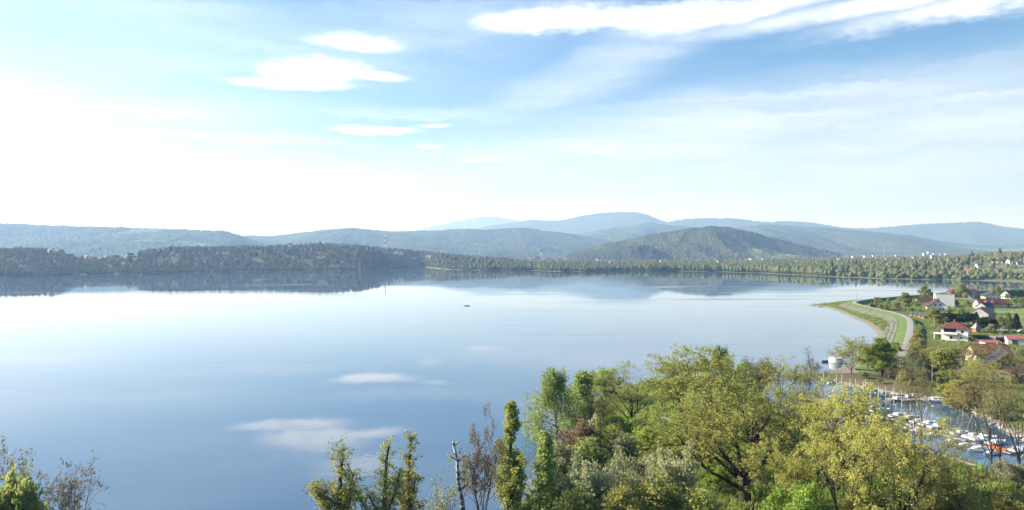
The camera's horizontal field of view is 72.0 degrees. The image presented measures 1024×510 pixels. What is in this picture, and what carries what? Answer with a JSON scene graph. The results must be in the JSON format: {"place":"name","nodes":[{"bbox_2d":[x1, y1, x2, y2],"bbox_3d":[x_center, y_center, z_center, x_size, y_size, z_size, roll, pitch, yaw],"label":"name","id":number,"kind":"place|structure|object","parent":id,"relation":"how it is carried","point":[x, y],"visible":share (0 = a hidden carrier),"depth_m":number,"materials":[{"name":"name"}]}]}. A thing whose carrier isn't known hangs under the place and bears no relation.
{"place":"outdoors","nodes":[
{"label":"outdoors","id":0,"kind":"place"},
{"bbox_2d":[0,216,77,226],"bbox_3d":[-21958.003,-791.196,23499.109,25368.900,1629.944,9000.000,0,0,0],"label":"mountain","id":1,"kind":"structure","parent":0,"point":[9,220],"depth_m":23465.05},
{"bbox_2d":[0,223,266,257],"bbox_3d":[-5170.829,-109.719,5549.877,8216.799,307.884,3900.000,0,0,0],"label":"hill","id":2,"kind":"structure","parent":0,"point":[96,241],"depth_m":4882.26,"materials":[{"name":"plant"}]},
{"bbox_2d":[244,227,610,257],"bbox_3d":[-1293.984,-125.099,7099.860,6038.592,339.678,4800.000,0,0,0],"label":"hill","id":3,"kind":"structure","parent":0,"point":[523,242],"depth_m":6490.86,"materials":[{"name":"plant"}]},
{"bbox_2d":[415,216,518,230],"bbox_3d":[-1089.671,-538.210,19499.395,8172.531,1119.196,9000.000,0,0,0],"label":"mountain","id":4,"kind":"structure","parent":0,"point":[477,222],"depth_m":19355.02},
{"bbox_2d":[0,267,1023,509],"bbox_3d":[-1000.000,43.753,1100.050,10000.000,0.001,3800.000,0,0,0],"label":"lake","id":5,"kind":"structure","parent":0,"point":[213,391],"depth_m":307.03,"materials":[{"name":"blue liquid"}]},
{"bbox_2d":[830,401,1015,453],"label":"pontoon","id":6,"kind":"object","parent":5,"relation":"on","point":[975,442],"visible":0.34,"depth_m":171.42,"materials":[{"name":"concrete"}]},
{"bbox_2d":[968,421,989,451],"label":"sailing boat","id":7,"kind":"object","parent":5,"relation":"on","point":[978,448],"visible":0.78,"depth_m":160.43,"materials":[{"name":"white plastic"}]},
{"bbox_2d":[968,434,996,441],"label":"sailing boat","id":8,"kind":"object","parent":5,"relation":"on","point":[976,438],"visible":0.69,"depth_m":169.57,"materials":[{"name":"white plastic"}]},
{"bbox_2d":[0,248,1023,281],"bbox_3d":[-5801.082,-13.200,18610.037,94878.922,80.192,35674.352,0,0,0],"label":"shore land","id":9,"kind":"structure","parent":0,"point":[308,260],"depth_m":1893.05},
{"bbox_2d":[0,242,1023,277],"label":"far wood","id":10,"kind":"object","parent":9,"relation":"on","point":[153,264],"depth_m":1838.23,"materials":[{"name":"plant"}]},
{"bbox_2d":[404,260,834,275],"bbox_3d":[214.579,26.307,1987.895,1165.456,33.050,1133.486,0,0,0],"label":"shore wood","id":11,"kind":"object","parent":9,"relation":"on","point":[823,268],"visible":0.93,"depth_m":1864.05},
{"bbox_2d":[0,0,1023,235],"label":"sky","id":12,"kind":"structure","parent":0,"point":[241,117],"materials":[{"name":"blue"}]},
{"bbox_2d":[475,212,665,233],"bbox_3d":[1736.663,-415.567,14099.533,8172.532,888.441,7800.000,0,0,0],"label":"mountain","id":13,"kind":"structure","parent":0,"point":[590,222],"depth_m":13512.99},
{"bbox_2d":[596,244,669,260],"bbox_3d":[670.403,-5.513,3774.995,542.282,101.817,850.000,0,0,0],"label":"wooded knoll","id":14,"kind":"structure","parent":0,"point":[643,252],"depth_m":3555.95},
{"bbox_2d":[576,222,694,241],"bbox_3d":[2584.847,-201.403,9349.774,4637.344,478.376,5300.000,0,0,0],"label":"hill","id":15,"kind":"structure","parent":0,"point":[628,232],"depth_m":8834.66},
{"bbox_2d":[568,226,843,260],"bbox_3d":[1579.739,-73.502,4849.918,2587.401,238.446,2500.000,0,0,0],"label":"hill","id":16,"kind":"structure","parent":0,"point":[713,242],"depth_m":4184.93,"materials":[{"name":"plant"}]},
{"bbox_2d":[588,294,1023,509],"bbox_3d":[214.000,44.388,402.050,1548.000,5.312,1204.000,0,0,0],"label":"ground","id":17,"kind":"structure","parent":0,"point":[890,384],"depth_m":245.02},
{"bbox_2d":[0,455,50,509],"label":"tree","id":18,"kind":"object","parent":17,"relation":"on","point":[16,495],"visible":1,"depth_m":83.36,"materials":[{"name":"green plant"}]},
{"bbox_2d":[0,436,50,495],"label":"tree","id":19,"kind":"object","parent":17,"relation":"on","point":[12,462],"visible":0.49,"depth_m":99.49,"materials":[{"name":"green plant"}]},
{"bbox_2d":[35,449,108,509],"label":"tree","id":20,"kind":"object","parent":17,"relation":"on","point":[65,505],"visible":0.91,"depth_m":96.41,"materials":[{"name":"brown plant"}]},
{"bbox_2d":[301,435,370,509],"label":"tree","id":21,"kind":"object","parent":17,"relation":"on","point":[341,492],"visible":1,"depth_m":99.01,"materials":[{"name":"green plant"}]},
{"bbox_2d":[350,435,407,509],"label":"tree","id":22,"kind":"object","parent":17,"relation":"on","point":[386,487],"visible":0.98,"depth_m":99.78,"materials":[{"name":"green plant"}]},
{"bbox_2d":[392,430,429,509],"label":"tree","id":23,"kind":"object","parent":17,"relation":"on","point":[409,497],"visible":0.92,"depth_m":102.18,"materials":[{"name":"green plant"}]},
{"bbox_2d":[414,484,445,509],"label":"sapling","id":24,"kind":"object","parent":17,"relation":"on","point":[431,505],"visible":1,"depth_m":92.56,"materials":[{"name":"green plant"}]},
{"bbox_2d":[420,471,458,509],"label":"sapling","id":25,"kind":"object","parent":17,"relation":"on","point":[445,505],"visible":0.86,"depth_m":96.75,"materials":[{"name":"green plant"}]},
{"bbox_2d":[447,441,470,509],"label":"dead tree","id":26,"kind":"object","parent":17,"relation":"on","point":[459,490],"visible":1,"depth_m":94.91,"materials":[{"name":"grey wood"}]},
{"bbox_2d":[451,404,507,509],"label":"tree","id":27,"kind":"object","parent":17,"relation":"on","point":[477,462],"visible":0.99,"depth_m":101.15,"materials":[{"name":"brown plant"}]},
{"bbox_2d":[489,399,530,509],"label":"poplar tree","id":28,"kind":"object","parent":17,"relation":"on","point":[512,467],"visible":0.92,"depth_m":107.02,"materials":[{"name":"green plant"}]},
{"bbox_2d":[519,485,536,509],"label":"shrub","id":29,"kind":"object","parent":17,"relation":"on","point":[527,504],"visible":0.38,"depth_m":109.55,"materials":[{"name":"green plant"}]},
{"bbox_2d":[529,429,558,509],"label":"poplar tree","id":30,"kind":"object","parent":17,"relation":"on","point":[545,483],"visible":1,"depth_m":104.33,"materials":[{"name":"green plant"}]},
{"bbox_2d":[529,437,585,507],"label":"shrub","id":31,"kind":"object","parent":17,"relation":"on","point":[559,458],"visible":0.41,"depth_m":121.55,"materials":[{"name":"green plant"}]},
{"bbox_2d":[521,365,598,445],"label":"birch tree","id":32,"kind":"object","parent":17,"relation":"on","point":[552,384],"visible":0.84,"depth_m":164.99,"materials":[{"name":"green plant"}]},
{"bbox_2d":[548,479,604,509],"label":"shrub","id":33,"kind":"object","parent":17,"relation":"on","point":[576,499],"visible":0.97,"depth_m":98.99,"materials":[{"name":"green plant"}]},
{"bbox_2d":[551,452,603,509],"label":"shrub","id":34,"kind":"object","parent":17,"relation":"on","point":[568,483],"visible":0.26,"depth_m":107.57,"materials":[{"name":"green plant"}]},
{"bbox_2d":[559,369,596,428],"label":"tree","id":35,"kind":"object","parent":17,"relation":"on","point":[579,380],"visible":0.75,"depth_m":174.69,"materials":[{"name":"green plant"}]},
{"bbox_2d":[552,414,606,467],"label":"shrub","id":36,"kind":"object","parent":17,"relation":"on","point":[570,436],"visible":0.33,"depth_m":137.47,"materials":[{"name":"brown plant"}]},
{"bbox_2d":[569,434,629,476],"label":"shrub","id":37,"kind":"object","parent":17,"relation":"on","point":[588,448],"visible":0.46,"depth_m":124.44,"materials":[{"name":"green plant"}]},
{"bbox_2d":[568,454,631,509],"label":"shrub","id":38,"kind":"object","parent":17,"relation":"on","point":[594,484],"visible":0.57,"depth_m":103.54,"materials":[{"name":"green plant"}]},
{"bbox_2d":[589,366,622,403],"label":"tree","id":39,"kind":"object","parent":17,"relation":"on","point":[602,372],"visible":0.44,"depth_m":203.71,"materials":[{"name":"green plant"}]},
{"bbox_2d":[584,390,628,437],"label":"tree","id":40,"kind":"object","parent":17,"relation":"on","point":[609,412],"visible":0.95,"depth_m":167.56,"materials":[{"name":"green plant"}]},
{"bbox_2d":[598,414,630,440],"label":"shrub","id":41,"kind":"object","parent":17,"relation":"on","point":[613,425],"visible":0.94,"depth_m":159.26,"materials":[{"name":"green plant"}]},
{"bbox_2d":[598,431,645,471],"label":"shrub","id":42,"kind":"object","parent":17,"relation":"on","point":[625,441],"visible":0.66,"depth_m":137.37,"materials":[{"name":"green plant"}]},
{"bbox_2d":[597,481,647,509],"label":"shrub","id":43,"kind":"object","parent":17,"relation":"on","point":[619,499],"visible":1,"depth_m":97.72,"materials":[{"name":"green plant"}]},
{"bbox_2d":[577,360,675,426],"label":"tree","id":44,"kind":"object","parent":17,"relation":"on","point":[632,393],"visible":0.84,"depth_m":170.94,"materials":[{"name":"green plant"}]},
{"bbox_2d":[604,442,662,498],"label":"shrub","id":45,"kind":"object","parent":17,"relation":"on","point":[633,474],"visible":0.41,"depth_m":113.38,"materials":[{"name":"green plant"}]},
{"bbox_2d":[622,417,680,460],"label":"shrub","id":46,"kind":"object","parent":17,"relation":"on","point":[644,438],"visible":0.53,"depth_m":144.88,"materials":[{"name":"green plant"}]},
{"bbox_2d":[625,469,687,509],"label":"shrub","id":47,"kind":"object","parent":17,"relation":"on","point":[658,495],"visible":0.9,"depth_m":100.96,"materials":[{"name":"green plant"}]},
{"bbox_2d":[644,441,701,509],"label":"shrub","id":48,"kind":"object","parent":17,"relation":"on","point":[677,474],"visible":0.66,"depth_m":107.72,"materials":[{"name":"green plant"}]},
{"bbox_2d":[645,391,747,464],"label":"oak tree","id":49,"kind":"object","parent":17,"relation":"on","point":[691,397],"visible":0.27,"depth_m":137.68,"materials":[{"name":"green plant"}]},
{"bbox_2d":[639,343,761,423],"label":"oak tree","id":50,"kind":"object","parent":17,"relation":"on","point":[687,369],"visible":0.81,"depth_m":161.23,"materials":[{"name":"green plant"}]},
{"bbox_2d":[679,486,742,509],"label":"shrub","id":51,"kind":"object","parent":17,"relation":"on","point":[696,500],"visible":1,"depth_m":99.21,"materials":[{"name":"green plant"}]},
{"bbox_2d":[692,457,738,493],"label":"shrub","id":52,"kind":"object","parent":17,"relation":"on","point":[708,478],"visible":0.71,"depth_m":124.95,"materials":[{"name":"green plant"}]},
{"bbox_2d":[701,345,748,400],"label":"tree","id":53,"kind":"object","parent":17,"relation":"on","point":[721,353],"visible":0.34,"depth_m":204.61,"materials":[{"name":"green plant"}]},
{"bbox_2d":[633,365,822,503],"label":"oak tree","id":54,"kind":"object","parent":17,"relation":"on","point":[719,435],"visible":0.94,"depth_m":116.24,"materials":[{"name":"green plant"}]},
{"bbox_2d":[733,361,774,389],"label":"tree","id":55,"kind":"object","parent":17,"relation":"on","point":[740,365],"visible":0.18,"depth_m":227.17,"materials":[{"name":"green plant"}]},
{"bbox_2d":[735,356,782,394],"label":"tree","id":56,"kind":"object","parent":17,"relation":"on","point":[755,375],"visible":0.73,"depth_m":219.57,"materials":[{"name":"green plant"}]},
{"bbox_2d":[757,353,814,399],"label":"tree","id":57,"kind":"object","parent":17,"relation":"on","point":[783,372],"visible":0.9,"depth_m":214.42,"materials":[{"name":"green plant"}]},
{"bbox_2d":[737,432,848,508],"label":"oak tree","id":58,"kind":"object","parent":17,"relation":"on","point":[794,461],"visible":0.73,"depth_m":103.75,"materials":[{"name":"green plant"}]},
{"bbox_2d":[761,478,837,509],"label":"shrub","id":59,"kind":"object","parent":17,"relation":"on","point":[799,494],"visible":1,"depth_m":97.86,"materials":[{"name":"green plant"}]},
{"bbox_2d":[761,376,837,452],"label":"oak tree","id":60,"kind":"object","parent":17,"relation":"on","point":[797,392],"visible":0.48,"depth_m":148.59,"materials":[{"name":"green plant"}]},
{"bbox_2d":[787,358,829,393],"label":"tree","id":61,"kind":"object","parent":17,"relation":"on","point":[816,367],"visible":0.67,"depth_m":226.68,"materials":[{"name":"green plant"}]},
{"bbox_2d":[767,403,919,509],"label":"oak tree","id":62,"kind":"object","parent":17,"relation":"on","point":[872,465],"visible":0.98,"depth_m":98.35,"materials":[{"name":"green plant"}]},
{"bbox_2d":[825,335,877,373],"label":"tree","id":63,"kind":"object","parent":17,"relation":"on","point":[846,353],"visible":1,"depth_m":252.61,"materials":[{"name":"green plant"}]},
{"bbox_2d":[797,379,919,491],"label":"oak tree","id":64,"kind":"object","parent":17,"relation":"on","point":[858,404],"visible":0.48,"depth_m":124.10,"materials":[{"name":"green plant"}]},
{"bbox_2d":[822,481,897,509],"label":"shrub","id":65,"kind":"object","parent":17,"relation":"on","point":[853,503],"visible":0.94,"depth_m":96.34,"materials":[{"name":"green plant"}]},
{"bbox_2d":[854,344,877,370],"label":"tree","id":66,"kind":"object","parent":17,"relation":"on","point":[864,359],"visible":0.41,"depth_m":267.66,"materials":[{"name":"green plant"}]},
{"bbox_2d":[831,392,914,477],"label":"tree","id":67,"kind":"object","parent":17,"relation":"on","point":[888,401],"visible":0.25,"depth_m":127.24,"materials":[{"name":"green plant"}]},
{"bbox_2d":[862,337,905,376],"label":"tree","id":68,"kind":"object","parent":17,"relation":"on","point":[884,353],"visible":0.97,"depth_m":251.13,"materials":[{"name":"green plant"}]},
{"bbox_2d":[885,365,899,377],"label":"shrub","id":69,"kind":"object","parent":17,"relation":"on","point":[889,372],"visible":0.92,"depth_m":245.31,"materials":[{"name":"green plant"}]},
{"bbox_2d":[887,350,919,369],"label":"tree","id":70,"kind":"object","parent":17,"relation":"on","point":[906,358],"visible":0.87,"depth_m":244.46,"materials":[{"name":"green plant"}]},
{"bbox_2d":[896,292,917,310],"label":"tree","id":71,"kind":"object","parent":17,"relation":"on","point":[906,299],"visible":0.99,"depth_m":543.82,"materials":[{"name":"green plant"}]},
{"bbox_2d":[837,412,978,509],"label":"oak tree","id":72,"kind":"object","parent":17,"relation":"on","point":[932,473],"visible":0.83,"depth_m":99.47,"materials":[{"name":"green plant"}]},
{"bbox_2d":[893,352,936,442],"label":"tree","id":73,"kind":"object","parent":17,"relation":"on","point":[921,387],"visible":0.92,"depth_m":167.43,"materials":[{"name":"green plant"}]},
{"bbox_2d":[892,354,939,442],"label":"tree","id":74,"kind":"object","parent":17,"relation":"on","point":[922,402],"visible":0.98,"depth_m":166.24,"materials":[{"name":"green plant"}]},
{"bbox_2d":[907,333,924,347],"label":"tree","id":75,"kind":"object","parent":17,"relation":"on","point":[915,337],"visible":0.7,"depth_m":317.59,"materials":[{"name":"green plant"}]},
{"bbox_2d":[913,367,934,383],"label":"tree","id":76,"kind":"object","parent":17,"relation":"on","point":[926,373],"visible":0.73,"depth_m":237.15,"materials":[{"name":"green plant"}]},
{"bbox_2d":[924,297,948,310],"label":"house","id":77,"kind":"structure","parent":17,"relation":"on","point":[938,304],"depth_m":542.04,"materials":[{"name":"paint"}]},
{"bbox_2d":[925,307,949,326],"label":"tree","id":78,"kind":"object","parent":17,"relation":"on","point":[935,313],"visible":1,"depth_m":419.16,"materials":[{"name":"green plant"}]},
{"bbox_2d":[933,370,950,383],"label":"tree","id":79,"kind":"object","parent":17,"relation":"on","point":[937,377],"visible":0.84,"depth_m":235.30,"materials":[{"name":"green plant"}]},
{"bbox_2d":[922,349,965,377],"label":"tree","id":80,"kind":"object","parent":17,"relation":"on","point":[940,358],"visible":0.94,"depth_m":244.84,"materials":[{"name":"green plant"}]},
{"bbox_2d":[933,293,954,306],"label":"block building","id":81,"kind":"structure","parent":17,"relation":"on","point":[947,299],"depth_m":584.17,"materials":[{"name":"paint"}]},
{"bbox_2d":[902,462,988,509],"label":"shrub","id":82,"kind":"object","parent":17,"relation":"on","point":[956,501],"visible":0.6,"depth_m":101.50,"materials":[{"name":"green plant"}]},
{"bbox_2d":[941,312,957,323],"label":"tree","id":83,"kind":"object","parent":17,"relation":"on","point":[952,316],"visible":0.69,"depth_m":420.70,"materials":[{"name":"green plant"}]},
{"bbox_2d":[933,319,970,340],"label":"house","id":84,"kind":"structure","parent":17,"relation":"on","point":[951,330],"depth_m":355.50,"materials":[{"name":"paint"}]},
{"bbox_2d":[941,379,965,405],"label":"tree","id":85,"kind":"object","parent":17,"relation":"on","point":[948,389],"visible":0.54,"depth_m":205.85,"materials":[{"name":"green plant"}]},
{"bbox_2d":[954,282,969,297],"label":"tree","id":86,"kind":"object","parent":17,"relation":"on","point":[963,289],"visible":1,"depth_m":698.80,"materials":[{"name":"green plant"}]},
{"bbox_2d":[946,383,982,412],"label":"tree","id":87,"kind":"object","parent":17,"relation":"on","point":[952,404],"visible":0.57,"depth_m":199.65,"materials":[{"name":"green plant"}]},
{"bbox_2d":[950,334,994,364],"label":"tree","id":88,"kind":"object","parent":17,"relation":"on","point":[974,350],"visible":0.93,"depth_m":256.12,"materials":[{"name":"green plant"}]},
{"bbox_2d":[959,359,997,385],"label":"shrub","id":89,"kind":"object","parent":17,"relation":"on","point":[974,364],"visible":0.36,"depth_m":230.87,"materials":[{"name":"green plant"}]},
{"bbox_2d":[940,354,1023,468],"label":"tree","id":90,"kind":"object","parent":17,"relation":"on","point":[991,450],"visible":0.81,"depth_m":147.77,"materials":[{"name":"green plant"}]},
{"bbox_2d":[969,306,996,317],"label":"house","id":91,"kind":"structure","parent":17,"relation":"on","point":[982,311],"depth_m":472.09,"materials":[{"name":"paint"}]},
{"bbox_2d":[972,317,998,328],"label":"tree","id":92,"kind":"object","parent":17,"relation":"on","point":[982,322],"visible":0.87,"depth_m":394.27,"materials":[{"name":"green plant"}]},
{"bbox_2d":[956,359,1015,393],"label":"tree","id":93,"kind":"object","parent":17,"relation":"on","point":[977,373],"visible":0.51,"depth_m":213.11,"materials":[{"name":"green plant"}]},
{"bbox_2d":[950,351,1023,473],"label":"tree","id":94,"kind":"object","parent":17,"relation":"on","point":[994,409],"visible":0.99,"depth_m":142.06,"materials":[{"name":"green plant"}]},
{"bbox_2d":[963,342,1013,359],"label":"house","id":95,"kind":"structure","parent":17,"relation":"on","point":[996,345],"depth_m":285.29,"materials":[{"name":"brick"}]},
{"bbox_2d":[972,297,1006,307],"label":"house","id":96,"kind":"structure","parent":17,"relation":"on","point":[999,303],"depth_m":568.80,"materials":[{"name":"brick"}]},
{"bbox_2d":[979,291,1001,298],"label":"house","id":97,"kind":"structure","parent":17,"relation":"on","point":[990,295],"depth_m":676.69,"materials":[{"name":"paint"}]},
{"bbox_2d":[971,350,1023,465],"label":"tree","id":98,"kind":"object","parent":17,"relation":"on","point":[1020,421],"visible":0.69,"depth_m":148.25,"materials":[{"name":"green plant"}]},
{"bbox_2d":[981,392,1016,419],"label":"tree","id":99,"kind":"object","parent":17,"relation":"on","point":[992,405],"visible":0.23,"depth_m":188.76,"materials":[{"name":"green plant"}]},
{"bbox_2d":[979,346,1023,380],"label":"house","id":100,"kind":"structure","parent":17,"relation":"on","point":[1002,364],"depth_m":245.38,"materials":[{"name":"brick"}]},
{"bbox_2d":[982,490,1023,509],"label":"shrub","id":101,"kind":"object","parent":17,"relation":"on","point":[1003,500],"visible":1,"depth_m":111.45,"materials":[{"name":"green plant"}]},
{"bbox_2d":[989,458,1023,488],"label":"shrub","id":102,"kind":"object","parent":17,"relation":"on","point":[1011,472],"visible":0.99,"depth_m":127.16,"materials":[{"name":"green plant"}]},
{"bbox_2d":[989,341,1023,384],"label":"tree","id":103,"kind":"object","parent":17,"relation":"on","point":[1005,349],"visible":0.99,"depth_m":237.36,"materials":[{"name":"green plant"}]},
{"bbox_2d":[1002,312,1014,330],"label":"tree","id":104,"kind":"object","parent":17,"relation":"on","point":[1008,325],"visible":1,"depth_m":397.12,"materials":[{"name":"green plant"}]},
{"bbox_2d":[1003,335,1023,344],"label":"house","id":105,"kind":"structure","parent":17,"relation":"on","point":[1012,339],"depth_m":342.84,"materials":[{"name":"white"}]},
{"bbox_2d":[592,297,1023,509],"label":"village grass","id":106,"kind":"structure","parent":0,"point":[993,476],"depth_m":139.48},
{"bbox_2d":[595,297,1023,509],"label":"peninsula grass","id":107,"kind":"structure","parent":0,"point":[1010,487],"depth_m":144.93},
{"bbox_2d":[662,218,1023,244],"bbox_3d":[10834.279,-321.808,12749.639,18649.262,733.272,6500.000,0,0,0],"label":"mountain","id":108,"kind":"structure","parent":0,"point":[977,233],"depth_m":12526.65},
{"bbox_2d":[735,224,1023,255],"bbox_3d":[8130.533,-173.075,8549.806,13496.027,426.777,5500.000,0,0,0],"label":"hill","id":109,"kind":"structure","parent":0,"point":[850,242],"depth_m":7278.09,"materials":[{"name":"plant"}]},
{"bbox_2d":[838,289,1023,370],"bbox_3d":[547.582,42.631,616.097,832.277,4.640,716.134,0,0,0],"label":"embankment","id":110,"kind":"structure","parent":0,"point":[889,334],"depth_m":432.27,"materials":[{"name":"concrete"}]},
{"bbox_2d":[846,294,916,353],"bbox_3d":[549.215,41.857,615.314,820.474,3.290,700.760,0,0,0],"label":"grass verge","id":111,"kind":"object","parent":110,"relation":"on","point":[901,332],"depth_m":425.29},
{"bbox_2d":[894,337,954,366],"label":"tree","id":112,"kind":"object","parent":110,"relation":"on","point":[921,350],"visible":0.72,"depth_m":261.73,"materials":[{"name":"green plant"}]},
{"bbox_2d":[852,289,1010,367],"bbox_3d":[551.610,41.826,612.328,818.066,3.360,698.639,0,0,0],"label":"path","id":113,"kind":"structure","parent":0,"point":[909,330],"depth_m":403.92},
{"bbox_2d":[990,308,1023,332],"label":"meadow","id":114,"kind":"structure","parent":0,"point":[1012,311],"depth_m":518.91,"materials":[{"name":"green plant"}]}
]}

